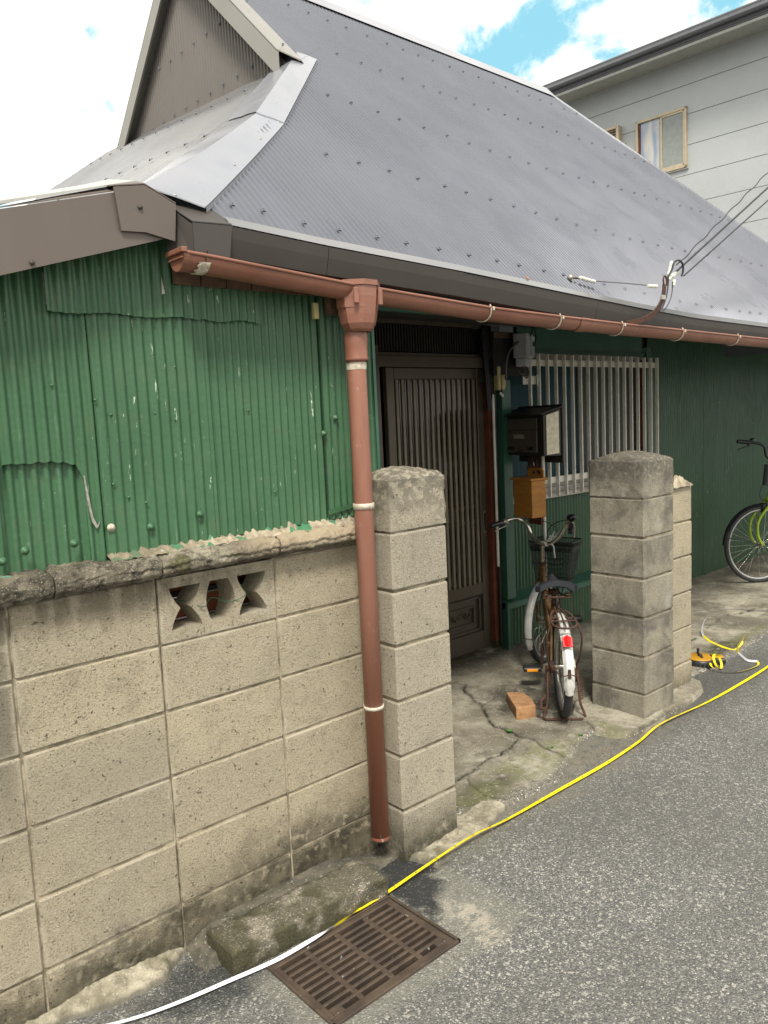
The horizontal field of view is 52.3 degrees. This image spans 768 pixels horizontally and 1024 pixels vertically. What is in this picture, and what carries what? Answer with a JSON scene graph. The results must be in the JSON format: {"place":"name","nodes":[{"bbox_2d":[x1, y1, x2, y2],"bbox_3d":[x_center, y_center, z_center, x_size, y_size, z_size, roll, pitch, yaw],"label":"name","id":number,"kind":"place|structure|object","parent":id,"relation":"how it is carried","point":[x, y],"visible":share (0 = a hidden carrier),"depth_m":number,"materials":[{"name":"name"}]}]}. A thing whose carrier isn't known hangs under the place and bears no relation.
{"place":"outdoors","nodes":[
{"label":"outdoors","id":0,"kind":"place"},
{"bbox_2d":[0,0,755,208],"label":"sky","id":1,"kind":"structure","parent":0,"point":[68,67],"materials":[{"name":"white"}]},
{"bbox_2d":[64,597,767,1023],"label":"road","id":2,"kind":"structure","parent":0,"point":[658,915],"depth_m":2.51,"materials":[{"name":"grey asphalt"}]},
{"bbox_2d":[24,943,185,1023],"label":"wall haunch","id":3,"kind":"object","parent":2,"relation":"on","point":[116,988],"depth_m":2.19,"materials":[{"name":"beige concrete"}]},
{"bbox_2d":[0,514,377,1023],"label":"block wall","id":4,"kind":"structure","parent":2,"relation":"on","point":[167,782],"depth_m":2.29,"materials":[{"name":"beige concrete"}]},
{"bbox_2d":[169,574,250,621],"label":"vent holes","id":5,"kind":"object","parent":4,"relation":"attached to","point":[211,603],"depth_m":2.59,"materials":[{"name":"black"}]},
{"bbox_2d":[175,585,245,606],"bbox_3d":[-0.533,0.266,2.391,0.238,0.038,0.085,-6,8,-29],"label":"garden wire","id":6,"kind":"object","parent":4,"relation":"attached to","point":[219,599],"visible":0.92,"depth_m":2.42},
{"bbox_2d":[186,846,397,971],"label":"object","id":7,"kind":"object","parent":2,"relation":"on","point":[200,951],"visible":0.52,"depth_m":2.55,"materials":[{"name":"grey concrete"}]},
{"bbox_2d":[206,861,387,976],"bbox_3d":[-0.261,1.271,2.476,0.576,0.107,0.161,-8,8,-37],"label":"kerb stone","id":8,"kind":"object","parent":2,"relation":"on","point":[256,936],"visible":0.95,"depth_m":2.41,"materials":[{"name":"concrete"}]},
{"bbox_2d":[266,894,460,1023],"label":"drain grate","id":9,"kind":"object","parent":2,"relation":"on","point":[330,976],"visible":0.99,"depth_m":2.30,"materials":[{"name":"metal"}]},
{"bbox_2d":[0,0,767,842],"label":"corrugated house","id":10,"kind":"structure","parent":2,"relation":"on","point":[270,264],"depth_m":3.24,"materials":[{"name":"metal"}]},
{"bbox_2d":[382,367,490,658],"bbox_3d":[0.354,0.035,4.879,0.836,1.840,0.049,-9,9,-41],"label":"sliding door","id":11,"kind":"structure","parent":10,"relation":"in","point":[434,417],"depth_m":4.95,"materials":[{"name":"brown wood"}]},
{"bbox_2d":[494,366,505,396],"bbox_3d":[0.743,-0.832,5.002,0.065,0.194,0.057,-9,9,-41],"label":"cable box","id":12,"kind":"object","parent":10,"relation":"attached to","point":[499,381],"visible":1,"depth_m":4.99,"materials":[{"name":"beige plastic"}]},
{"bbox_2d":[490,327,536,379],"bbox_3d":[0.859,-1.020,5.012,0.354,0.346,0.159,-9,9,-41],"label":"electricity meter","id":13,"kind":"object","parent":10,"relation":"attached to","point":[512,354],"visible":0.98,"depth_m":4.98,"materials":[{"name":"grey plastic"}]},
{"bbox_2d":[490,353,641,501],"bbox_3d":[1.456,-0.654,5.803,1.860,1.010,0.116,-9,9,-41],"label":"window","id":14,"kind":"structure","parent":10,"relation":"in","point":[518,390],"depth_m":5.80,"materials":[{"name":"grey metal"}]},
{"bbox_2d":[567,259,683,323],"bbox_3d":[1.100,-0.991,3.508,0.678,0.298,0.089,-5,7,-22],"label":"service bracket","id":15,"kind":"object","parent":10,"relation":"attached to","point":[662,301],"visible":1,"depth_m":3.56,"materials":[{"name":"metal"}]},
{"bbox_2d":[676,187,767,271],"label":"service wire","id":16,"kind":"object","parent":15,"relation":"attached to","point":[717,233],"visible":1,"depth_m":3.87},
{"bbox_2d":[676,172,767,264],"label":"service wire","id":17,"kind":"object","parent":15,"relation":"attached to","point":[723,218],"visible":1,"depth_m":3.87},
{"bbox_2d":[683,200,767,275],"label":"service wire","id":18,"kind":"object","parent":15,"relation":"attached to","point":[687,272],"visible":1,"depth_m":3.89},
{"bbox_2d":[347,950,431,1007],"bbox_3d":[-0.050,1.462,2.339,0.485,0.298,0.329,-9,9,-41],"label":"drain pit","id":19,"kind":"object","parent":2,"relation":"in","point":[385,981],"visible":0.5,"depth_m":2.56,"materials":[{"name":"black"}]},
{"bbox_2d":[372,466,456,860],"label":"gate pillar","id":20,"kind":"structure","parent":2,"relation":"on","point":[409,510],"depth_m":2.78,"materials":[{"name":"beige concrete"}]},
{"bbox_2d":[107,609,767,1023],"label":"cable","id":21,"kind":"object","parent":2,"relation":"on","point":[703,659],"visible":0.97,"depth_m":3.05,"materials":[{"name":"yellow"}]},
{"bbox_2d":[409,799,507,867],"bbox_3d":[0.293,1.210,2.975,0.620,0.042,0.280,-9,9,-41],"label":"pillar haunch","id":22,"kind":"object","parent":2,"relation":"on","point":[480,816],"visible":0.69,"depth_m":2.94,"materials":[{"name":"beige concrete"}]},
{"bbox_2d":[449,635,706,814],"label":"porch slab","id":23,"kind":"structure","parent":2,"relation":"on","point":[495,759],"depth_m":3.88,"materials":[{"name":"concrete"}]},
{"bbox_2d":[506,692,535,719],"bbox_3d":[0.727,1.017,4.143,0.113,0.069,0.272,-3,7,-3],"label":"loose brick","id":24,"kind":"object","parent":23,"relation":"on","point":[521,705],"visible":1,"depth_m":4.05,"materials":[{"name":"orange brick"}]},
{"bbox_2d":[527,456,546,650],"bbox_3d":[1.005,0.241,5.094,0.054,1.340,0.154,-6,8,-29],"label":"mailbox post","id":25,"kind":"object","parent":23,"relation":"on","point":[539,461],"visible":0.23,"depth_m":5.02,"materials":[{"name":"metal"}]},
{"bbox_2d":[510,468,547,518],"bbox_3d":[0.920,-0.123,4.964,0.140,0.306,0.208,-6,8,-29],"label":"milk box","id":26,"kind":"object","parent":25,"relation":"hanging from","point":[530,495],"visible":1,"depth_m":4.91,"materials":[{"name":"brown wood"}]},
{"bbox_2d":[504,404,563,462],"bbox_3d":[0.930,-0.496,5.008,0.188,0.365,0.460,-6,8,-29],"label":"mailbox","id":27,"kind":"object","parent":25,"relation":"attached to","point":[537,430],"visible":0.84,"depth_m":4.88,"materials":[{"name":"black metal"}]},
{"bbox_2d":[507,430,537,452],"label":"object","id":28,"kind":"structure","parent":27,"relation":"in","point":[520,441],"depth_m":4.96,"materials":[{"name":"black metal"}]},
{"bbox_2d":[489,514,586,720],"bbox_3d":[0.850,0.525,4.427,0.551,0.960,1.417,-1,7,14],"label":"old bicycle","id":29,"kind":"object","parent":23,"relation":"on","point":[555,620],"visible":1,"depth_m":4.34,"materials":[{"name":"metal"}]},
{"bbox_2d":[540,531,559,557],"bbox_3d":[1.012,0.196,4.747,0.126,0.160,0.051,-1,7,17],"label":"cord bundle","id":30,"kind":"object","parent":29,"relation":"attached to","point":[550,538],"visible":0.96,"depth_m":4.74,"materials":[{"name":"grey plastic"}]},
{"bbox_2d":[588,450,673,717],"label":"gate pillar","id":31,"kind":"structure","parent":2,"relation":"on","point":[631,517],"depth_m":3.94,"materials":[{"name":"grey concrete"}]},
{"bbox_2d":[573,678,703,738],"bbox_3d":[1.364,1.017,4.183,1.044,0.044,0.534,-9,9,-41],"label":"pillar apron","id":32,"kind":"object","parent":2,"relation":"on","point":[602,721],"visible":0.48,"depth_m":3.96,"materials":[{"name":"concrete"}]},
{"bbox_2d":[570,553,767,669],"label":"forecourt slab","id":33,"kind":"structure","parent":2,"relation":"on","point":[722,589],"depth_m":5.94,"materials":[{"name":"concrete"}]},
{"bbox_2d":[722,438,767,581],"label":"lime bicycle","id":34,"kind":"object","parent":33,"relation":"on","point":[739,516],"visible":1,"depth_m":6.74,"materials":[{"name":"metal"}]},
{"bbox_2d":[671,475,692,689],"bbox_3d":[1.533,0.420,4.261,0.416,1.264,0.118,-9,9,-41],"label":"wall stub","id":35,"kind":"object","parent":2,"relation":"on","point":[681,570],"depth_m":4.29,"materials":[{"name":"concrete"}]},
{"bbox_2d":[543,0,767,241],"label":"neighbouring house","id":36,"kind":"structure","parent":0,"point":[687,107],"depth_m":11.18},
{"bbox_2d":[604,125,625,144],"bbox_3d":[3.473,-5.528,12.306,0.120,0.895,0.667,-9,9,-44],"label":"window","id":37,"kind":"structure","parent":36,"relation":"in","point":[616,131],"depth_m":12.09,"materials":[{"name":"metal"}]},
{"bbox_2d":[635,106,688,173],"bbox_3d":[4.142,-5.480,11.688,0.060,0.869,0.835,-9,9,-44],"label":"window","id":38,"kind":"structure","parent":36,"relation":"in","point":[673,124],"depth_m":11.62,"materials":[{"name":"beige glass"}]}
]}

